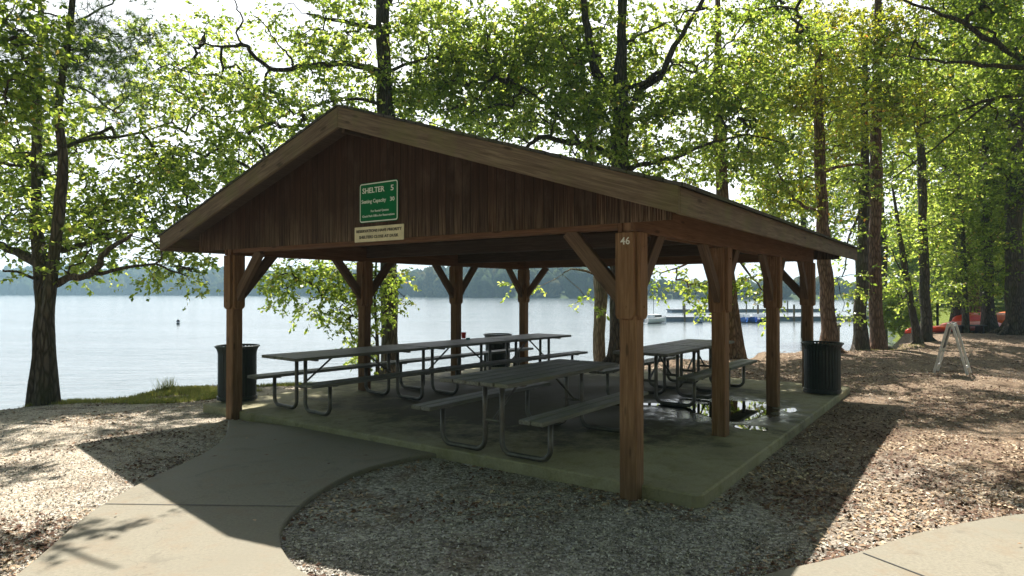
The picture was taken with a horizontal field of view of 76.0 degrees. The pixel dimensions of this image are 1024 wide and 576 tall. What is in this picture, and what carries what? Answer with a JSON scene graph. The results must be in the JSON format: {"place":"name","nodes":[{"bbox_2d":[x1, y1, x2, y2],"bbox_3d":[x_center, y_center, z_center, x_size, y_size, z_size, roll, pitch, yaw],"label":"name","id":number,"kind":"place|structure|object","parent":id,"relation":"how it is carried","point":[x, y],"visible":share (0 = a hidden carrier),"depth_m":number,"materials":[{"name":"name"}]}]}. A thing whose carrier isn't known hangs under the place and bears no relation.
{"place":"outdoors","nodes":[
{"label":"outdoors","id":0,"kind":"place"},
{"bbox_2d":[16,420,435,575],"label":"path","id":1,"kind":"structure","parent":0,"point":[212,531],"depth_m":5.04,"materials":[{"name":"concrete"}]},
{"bbox_2d":[105,503,271,505],"bbox_3d":[-2.430,1.695,5.119,1.541,0.001,0.012,0,0,2],"label":"path joint","id":2,"kind":"object","parent":1,"relation":"on","point":[193,504],"visible":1,"depth_m":5.13,"materials":[{"name":"grey concrete"}]},
{"bbox_2d":[115,427,1020,543],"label":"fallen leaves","id":3,"kind":"object","parent":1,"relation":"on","point":[329,463],"visible":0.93,"depth_m":5.95,"materials":[{"name":"brown plant"}]},
{"bbox_2d":[0,295,896,409],"bbox_3d":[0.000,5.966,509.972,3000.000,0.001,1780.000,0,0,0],"label":"lake water","id":4,"kind":"structure","parent":0,"point":[113,346],"depth_m":41.35,"materials":[{"name":"grey liquid"}]},
{"bbox_2d":[643,300,665,323],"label":"motor boat","id":5,"kind":"object","parent":4,"relation":"on","point":[653,318],"visible":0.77,"depth_m":54.64,"materials":[{"name":"white plastic"}]},
{"bbox_2d":[694,314,702,322],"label":"paddle boat","id":6,"kind":"object","parent":4,"relation":"on","point":[696,318],"visible":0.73,"depth_m":56.11,"materials":[{"name":"blue plastic"}]},
{"bbox_2d":[740,314,747,322],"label":"paddle boat","id":7,"kind":"object","parent":4,"relation":"on","point":[742,317],"visible":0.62,"depth_m":55.71,"materials":[{"name":"blue plastic"}]},
{"bbox_2d":[744,314,756,322],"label":"paddle boat","id":8,"kind":"object","parent":4,"relation":"on","point":[751,319],"visible":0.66,"depth_m":55.81,"materials":[{"name":"blue plastic"}]},
{"bbox_2d":[666,301,836,312],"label":"floating dock","id":9,"kind":"object","parent":4,"relation":"on","point":[787,309],"visible":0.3,"depth_m":85.61,"materials":[{"name":"grey wood"}]},
{"bbox_2d":[752,314,760,322],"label":"paddle boat","id":10,"kind":"object","parent":4,"relation":"on","point":[756,316],"visible":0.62,"depth_m":56.54,"materials":[{"name":"blue plastic"}]},
{"bbox_2d":[757,314,765,322],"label":"paddle boat","id":11,"kind":"object","parent":4,"relation":"on","point":[761,316],"visible":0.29,"depth_m":56.58,"materials":[{"name":"white plastic"}]},
{"bbox_2d":[666,305,890,321],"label":"floating dock","id":12,"kind":"object","parent":4,"relation":"on","point":[684,318],"visible":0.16,"depth_m":59.00,"materials":[{"name":"wood"},{"name":"plastic"},{"name":"metal"}]},
{"bbox_2d":[837,322,840,341],"bbox_3d":[12.399,2.535,24.984,0.300,2.460,0.300,0,0,0],"label":"mooring post","id":13,"kind":"object","parent":4,"relation":"in","point":[839,325],"visible":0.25,"depth_m":24.91,"materials":[{"name":"grey wood"}]},
{"bbox_2d":[0,291,1023,575],"bbox_3d":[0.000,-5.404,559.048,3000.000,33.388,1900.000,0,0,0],"label":"ground","id":14,"kind":"structure","parent":0,"point":[378,485],"depth_m":5.74,"materials":[{"name":"gravel"}]},
{"bbox_2d":[0,0,103,147],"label":"oak tree","id":15,"kind":"object","parent":14,"relation":"on","point":[26,96],"visible":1,"depth_m":8.78,"materials":[{"name":"green plant"}]},
{"bbox_2d":[0,0,183,405],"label":"oak tree","id":16,"kind":"object","parent":14,"relation":"on","point":[46,386],"visible":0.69,"depth_m":10.29,"materials":[{"name":"leaf"},{"name":"bark"}]},
{"bbox_2d":[0,1,264,405],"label":"oak tree","id":17,"kind":"object","parent":14,"relation":"on","point":[35,161],"visible":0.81,"depth_m":11.47,"materials":[{"name":"green plant"}]},
{"bbox_2d":[89,0,493,373],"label":"oak tree","id":18,"kind":"object","parent":14,"relation":"on","point":[260,107],"visible":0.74,"depth_m":14.51,"materials":[{"name":"green plant"}]},
{"bbox_2d":[254,258,421,374],"bbox_3d":[-3.761,0.484,13.732,3.761,3.469,1.907,0,0,-12],"label":"young tree","id":19,"kind":"object","parent":14,"relation":"on","point":[298,280],"visible":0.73,"depth_m":13.64,"materials":[{"name":"green plant"}]},
{"bbox_2d":[17,343,924,407],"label":"grass","id":20,"kind":"structure","parent":14,"relation":"on","point":[205,392],"depth_m":10.95,"materials":[{"name":"green plant"}]},
{"bbox_2d":[0,264,949,299],"bbox_3d":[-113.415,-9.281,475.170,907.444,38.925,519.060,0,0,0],"label":"woods","id":21,"kind":"object","parent":14,"relation":"on","point":[483,283],"visible":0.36,"depth_m":351.63,"materials":[{"name":"green plant"}]},
{"bbox_2d":[0,336,1023,575],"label":"fallen leaves","id":22,"kind":"object","parent":14,"relation":"on","point":[759,470],"visible":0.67,"depth_m":5.87,"materials":[{"name":"brown plant"}]},
{"bbox_2d":[933,322,971,374],"bbox_3d":[8.778,1.188,13.064,0.593,1.016,0.522,0,-1,41],"label":"sandwich board","id":23,"kind":"object","parent":22,"relation":"on","point":[948,328],"visible":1,"depth_m":13.01,"materials":[{"name":"white paint"}]},
{"bbox_2d":[203,363,849,507],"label":"concrete slab","id":24,"kind":"structure","parent":14,"relation":"on","point":[690,460],"depth_m":7.75,"materials":[{"name":"grey concrete"}]},
{"bbox_2d":[214,344,259,401],"bbox_3d":[-4.085,1.247,9.742,0.632,0.794,0.632,0,0,0],"label":"litter bin","id":25,"kind":"object","parent":24,"relation":"on","point":[249,367],"visible":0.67,"depth_m":9.56,"materials":[{"name":"metal"}]},
{"bbox_2d":[247,345,444,415],"bbox_3d":[-2.327,1.280,9.406,1.600,0.756,2.260,0,0,40],"label":"picnic table","id":26,"kind":"object","parent":24,"relation":"on","point":[306,356],"visible":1,"depth_m":9.14,"materials":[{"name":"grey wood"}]},
{"bbox_2d":[382,338,532,394],"bbox_3d":[-0.913,1.291,11.087,1.600,0.756,2.060,0,0,40],"label":"picnic table","id":27,"kind":"object","parent":24,"relation":"on","point":[448,344],"visible":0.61,"depth_m":10.84,"materials":[{"name":"grey wood"}]},
{"bbox_2d":[461,332,465,338],"bbox_3d":[-0.880,0.863,11.917,0.090,0.110,0.090,0,0,0],"label":"drinking cup","id":28,"kind":"object","parent":27,"relation":"on","point":[463,334],"visible":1,"depth_m":11.89,"materials":[{"name":"red plastic"}]},
{"bbox_2d":[483,333,511,366],"bbox_3d":[-0.310,1.397,14.291,0.632,0.794,0.632,0,0,-40],"label":"litter bin","id":29,"kind":"object","parent":24,"relation":"on","point":[498,356],"visible":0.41,"depth_m":14.06,"materials":[{"name":"metal"}]},
{"bbox_2d":[157,104,860,500],"bbox_3d":[0.629,-0.015,9.982,7.270,3.642,8.275,0,0,35],"label":"picnic shelter","id":30,"kind":"object","parent":24,"relation":"on","point":[471,202],"visible":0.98,"depth_m":7.11,"materials":[{"name":"brown wood"}]},
{"bbox_2d":[360,179,398,222],"bbox_3d":[-1.402,-0.906,6.874,0.579,0.423,0.011,0,0,36],"label":"shelter sign","id":31,"kind":"object","parent":30,"relation":"attached to","point":[379,201],"visible":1,"depth_m":6.86,"materials":[{"name":"green metal"}]},
{"bbox_2d":[355,224,403,242],"bbox_3d":[-1.401,-0.573,6.870,0.739,0.161,0.011,0,0,35],"label":"notice sign","id":32,"kind":"object","parent":30,"relation":"attached to","point":[380,233],"visible":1,"depth_m":6.85,"materials":[{"name":"beige metal"}]},
{"bbox_2d":[470,333,587,370],"bbox_3d":[0.317,1.301,12.550,1.600,0.756,1.690,0,0,40],"label":"picnic table","id":33,"kind":"object","parent":24,"relation":"on","point":[525,338],"visible":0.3,"depth_m":12.45,"materials":[{"name":"grey wood"}]},
{"bbox_2d":[411,359,647,461],"bbox_3d":[0.276,1.265,7.121,1.600,0.756,2.260,0,0,35],"label":"picnic table","id":34,"kind":"object","parent":24,"relation":"on","point":[511,380],"visible":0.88,"depth_m":6.70,"materials":[{"name":"grey wood"}]},
{"bbox_2d":[589,344,729,406],"bbox_3d":[2.208,1.282,9.746,1.600,0.756,1.500,0,0,35],"label":"picnic table","id":35,"kind":"object","parent":24,"relation":"on","point":[660,351],"visible":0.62,"depth_m":9.46,"materials":[{"name":"grey wood"}]},
{"bbox_2d":[644,339,756,392],"bbox_3d":[3.091,1.290,10.984,1.600,0.756,1.480,0,0,35],"label":"picnic table","id":36,"kind":"object","parent":24,"relation":"on","point":[733,365],"visible":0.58,"depth_m":10.90,"materials":[{"name":"grey wood"}]},
{"bbox_2d":[616,401,795,430],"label":"puddle water","id":37,"kind":"structure","parent":24,"relation":"on","point":[742,410],"depth_m":8.85,"materials":[{"name":"black liquid"}]},
{"bbox_2d":[801,341,843,393],"bbox_3d":[4.946,1.256,10.442,0.632,0.786,0.632,0,0,10],"label":"litter bin","id":38,"kind":"object","parent":24,"relation":"on","point":[822,367],"visible":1,"depth_m":10.22,"materials":[{"name":"metal"}]},
{"bbox_2d":[449,24,686,361],"bbox_3d":[1.347,-1.908,17.265,6.327,10.302,3.459,0,0,0],"label":"pale tree","id":39,"kind":"object","parent":14,"relation":"on","point":[600,304],"visible":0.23,"depth_m":16.75,"materials":[{"name":"green plant"}]},
{"bbox_2d":[366,0,814,364],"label":"oak tree","id":40,"kind":"object","parent":14,"relation":"on","point":[592,117],"visible":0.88,"depth_m":15.61,"materials":[{"name":"green plant"}]},
{"bbox_2d":[633,0,820,359],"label":"brown tree","id":41,"kind":"object","parent":14,"relation":"on","point":[737,350],"visible":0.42,"depth_m":18.20,"materials":[{"name":"green plant"}]},
{"bbox_2d":[727,43,889,337],"bbox_3d":[16.408,-4.511,36.909,8.729,18.690,7.730,0,0,0],"label":"woodland tree","id":42,"kind":"object","parent":14,"relation":"on","point":[804,221],"visible":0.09,"depth_m":36.33,"materials":[{"name":"green plant"}]},
{"bbox_2d":[733,13,890,353],"bbox_3d":[8.758,-3.052,19.318,5.064,10.612,3.047,0,0,0],"label":"brown tree","id":43,"kind":"object","parent":14,"relation":"on","point":[829,329],"visible":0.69,"depth_m":19.21,"materials":[{"name":"green plant"}]},
{"bbox_2d":[791,26,916,350],"bbox_3d":[10.933,-2.851,20.970,4.208,10.924,3.375,0,0,0],"label":"oak tree","id":44,"kind":"object","parent":14,"relation":"on","point":[860,341],"visible":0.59,"depth_m":21.00,"materials":[{"name":"green plant"}]},
{"bbox_2d":[769,0,965,349],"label":"brown tree","id":45,"kind":"object","parent":14,"relation":"on","point":[877,339],"visible":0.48,"depth_m":21.32,"materials":[{"name":"green plant"}]},
{"bbox_2d":[716,0,1023,186],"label":"oak tree","id":46,"kind":"object","parent":14,"relation":"on","point":[984,15],"visible":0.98,"depth_m":13.19,"materials":[{"name":"green plant"}]},
{"bbox_2d":[790,58,963,342],"bbox_3d":[19.132,-4.103,34.074,9.440,16.737,6.783,0,0,0],"label":"woodland tree","id":47,"kind":"object","parent":14,"relation":"on","point":[885,150],"visible":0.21,"depth_m":33.61,"materials":[{"name":"green plant"}]},
{"bbox_2d":[866,276,940,314],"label":"background tree","id":48,"kind":"object","parent":14,"relation":"on","point":[867,311],"visible":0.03,"depth_m":61.59,"materials":[{"name":"green plant"}]},
{"bbox_2d":[866,269,949,336],"bbox_3d":[18.748,0.939,31.438,4.722,3.711,3.137,0,0,-28],"label":"waterside shrub","id":49,"kind":"object","parent":14,"relation":"on","point":[893,325],"visible":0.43,"depth_m":31.04,"materials":[{"name":"green plant"}]},
{"bbox_2d":[886,208,947,305],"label":"background tree","id":50,"kind":"object","parent":14,"relation":"on","point":[894,265],"visible":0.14,"depth_m":57.31,"materials":[{"name":"green plant"}]},
{"bbox_2d":[888,180,951,295],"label":"background tree","id":51,"kind":"object","parent":14,"relation":"on","point":[913,206],"visible":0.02,"depth_m":84.39,"materials":[{"name":"green plant"}]},
{"bbox_2d":[890,205,951,303],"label":"background tree","id":52,"kind":"object","parent":14,"relation":"on","point":[933,267],"depth_m":60.33,"materials":[{"name":"green plant"}]},
{"bbox_2d":[880,185,964,343],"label":"young tree","id":53,"kind":"object","parent":14,"relation":"on","point":[916,335],"visible":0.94,"depth_m":22.10,"materials":[{"name":"green plant"}]},
{"bbox_2d":[905,326,952,333],"bbox_3d":[17.141,1.681,26.489,2.924,0.312,0.652,0,0,-12],"label":"canoe","id":54,"kind":"object","parent":14,"relation":"on","point":[935,329],"visible":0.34,"depth_m":26.17,"materials":[{"name":"red plastic"}]},
{"bbox_2d":[936,303,938,325],"bbox_3d":[20.136,1.382,30.991,0.102,1.350,0.102,0,0,-22],"label":"marker post","id":55,"kind":"object","parent":14,"relation":"on","point":[937,314],"visible":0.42,"depth_m":30.95,"materials":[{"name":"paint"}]},
{"bbox_2d":[882,24,999,342],"bbox_3d":[14.459,-3.639,22.821,4.361,11.668,3.254,0,0,10],"label":"oak tree","id":56,"kind":"object","parent":14,"relation":"on","point":[924,276],"visible":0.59,"depth_m":22.54,"materials":[{"name":"green plant"}]},
{"bbox_2d":[883,0,1023,321],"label":"woodland tree","id":57,"kind":"object","parent":14,"relation":"on","point":[956,311],"visible":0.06,"depth_m":28.41,"materials":[{"name":"green plant"}]},
{"bbox_2d":[908,196,1003,302],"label":"background tree","id":58,"kind":"object","parent":14,"relation":"on","point":[939,262],"visible":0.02,"depth_m":49.84,"materials":[{"name":"green plant"}]},
{"bbox_2d":[928,186,1005,332],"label":"young tree","id":59,"kind":"object","parent":14,"relation":"on","point":[964,278],"visible":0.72,"depth_m":25.77,"materials":[{"name":"green plant"}]},
{"bbox_2d":[929,138,1006,311],"bbox_3d":[21.541,-2.733,30.568,3.711,9.654,3.425,0,0,38],"label":"brown tree","id":60,"kind":"object","parent":14,"relation":"on","point":[970,300],"visible":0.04,"depth_m":30.33,"materials":[{"name":"green plant"}]},
{"bbox_2d":[935,321,1001,332],"bbox_3d":[19.350,1.621,27.590,4.228,0.472,0.902,0,0,-20],"label":"canoe","id":61,"kind":"object","parent":14,"relation":"on","point":[972,328],"visible":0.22,"depth_m":27.07,"materials":[{"name":"red plastic"}]},
{"bbox_2d":[954,325,986,332],"bbox_3d":[18.255,1.671,26.189,1.500,0.380,0.400,0,0,-17],"label":"canoe rack","id":62,"kind":"object","parent":14,"relation":"on","point":[978,328],"visible":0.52,"depth_m":26.21,"materials":[{"name":"black"}]},
{"bbox_2d":[951,312,998,321],"bbox_3d":[20.701,1.336,28.892,4.031,0.552,0.952,0,0,-24],"label":"canoe","id":63,"kind":"object","parent":62,"relation":"on","point":[973,316],"visible":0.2,"depth_m":28.15,"materials":[{"name":"red plastic"}]},
{"bbox_2d":[923,56,1023,259],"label":"woodland tree","id":64,"kind":"object","parent":14,"relation":"on","point":[975,177],"visible":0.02,"depth_m":29.61,"materials":[{"name":"green plant"}]},
{"bbox_2d":[931,94,1023,332],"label":"oak tree","id":65,"kind":"object","parent":14,"relation":"on","point":[989,318],"visible":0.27,"depth_m":26.31,"materials":[{"name":"green plant"}]},
{"bbox_2d":[932,181,1023,296],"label":"background tree","id":66,"kind":"object","parent":14,"relation":"on","point":[998,279],"visible":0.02,"depth_m":45.11,"materials":[{"name":"green plant"}]},
{"bbox_2d":[936,0,1023,334],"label":"oak tree","id":67,"kind":"object","parent":14,"relation":"on","point":[1012,205],"visible":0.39,"depth_m":24.57,"materials":[{"name":"green plant"}]},
{"bbox_2d":[996,313,1004,322],"bbox_3d":[21.993,1.362,29.192,4.030,0.532,0.952,0,0,-14],"label":"canoe","id":68,"kind":"object","parent":14,"relation":"on","point":[1000,317],"visible":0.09,"depth_m":28.62,"materials":[{"name":"red plastic"}]},
{"bbox_2d":[0,0,1023,282],"label":"sky","id":69,"kind":"structure","parent":0,"point":[213,8],"materials":[{"name":"white"}]},
{"bbox_2d":[762,514,1023,575],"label":"path","id":70,"kind":"structure","parent":0,"point":[988,547],"depth_m":4.13,"materials":[{"name":"concrete"}]},
{"bbox_2d":[864,553,923,575],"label":"path joint","id":71,"kind":"object","parent":70,"relation":"on","point":[894,564],"visible":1,"depth_m":3.99,"materials":[{"name":"grey concrete"}]}
]}

